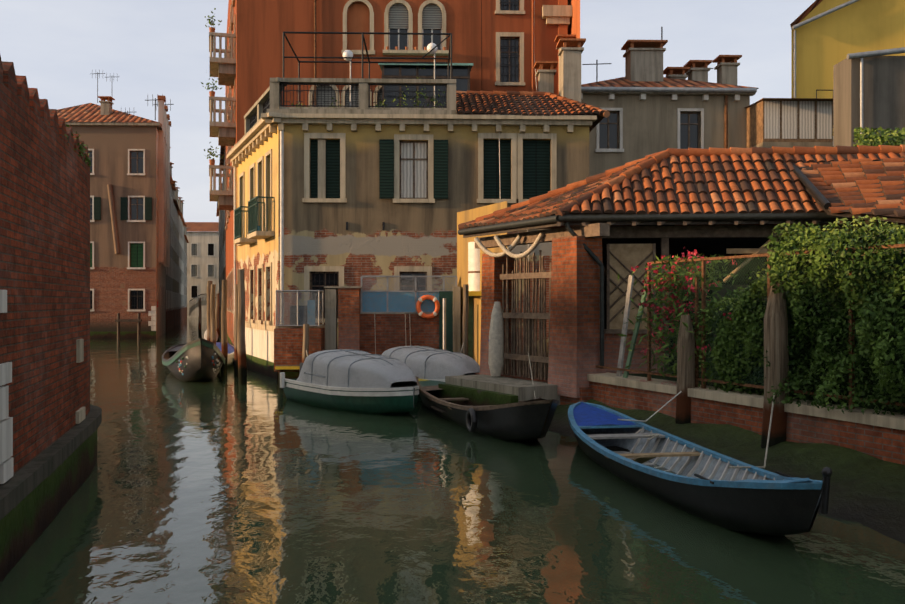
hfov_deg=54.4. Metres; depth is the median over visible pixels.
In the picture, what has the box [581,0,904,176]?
buildings
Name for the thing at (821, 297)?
hedge
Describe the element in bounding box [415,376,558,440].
wood boat
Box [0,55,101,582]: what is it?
wall
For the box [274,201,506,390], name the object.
garden wall
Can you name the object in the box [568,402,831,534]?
blue boat
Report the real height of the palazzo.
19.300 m
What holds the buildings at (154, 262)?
on the water
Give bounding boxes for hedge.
[616,126,904,415]
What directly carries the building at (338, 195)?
in the water
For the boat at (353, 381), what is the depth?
18.68 m
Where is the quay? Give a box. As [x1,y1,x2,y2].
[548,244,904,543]
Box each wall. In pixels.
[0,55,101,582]
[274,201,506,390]
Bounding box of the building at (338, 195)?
[226,31,609,379]
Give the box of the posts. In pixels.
[198,269,788,467]
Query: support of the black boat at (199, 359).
on the water
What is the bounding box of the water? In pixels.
[0,317,904,603]
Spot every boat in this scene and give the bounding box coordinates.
[162,338,224,381]
[204,330,233,365]
[280,349,418,414]
[382,345,479,400]
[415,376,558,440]
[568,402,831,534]
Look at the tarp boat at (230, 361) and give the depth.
32.42 m
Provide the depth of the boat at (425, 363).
20.63 m
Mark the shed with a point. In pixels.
(602, 231)
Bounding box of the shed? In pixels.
[438,144,904,405]
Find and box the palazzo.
[200,0,579,345]
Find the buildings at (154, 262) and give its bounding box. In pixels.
[57,70,218,338]
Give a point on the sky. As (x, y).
(145, 48)
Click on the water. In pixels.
(222, 487)
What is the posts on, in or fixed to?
in the water
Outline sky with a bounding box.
[0,0,815,221]

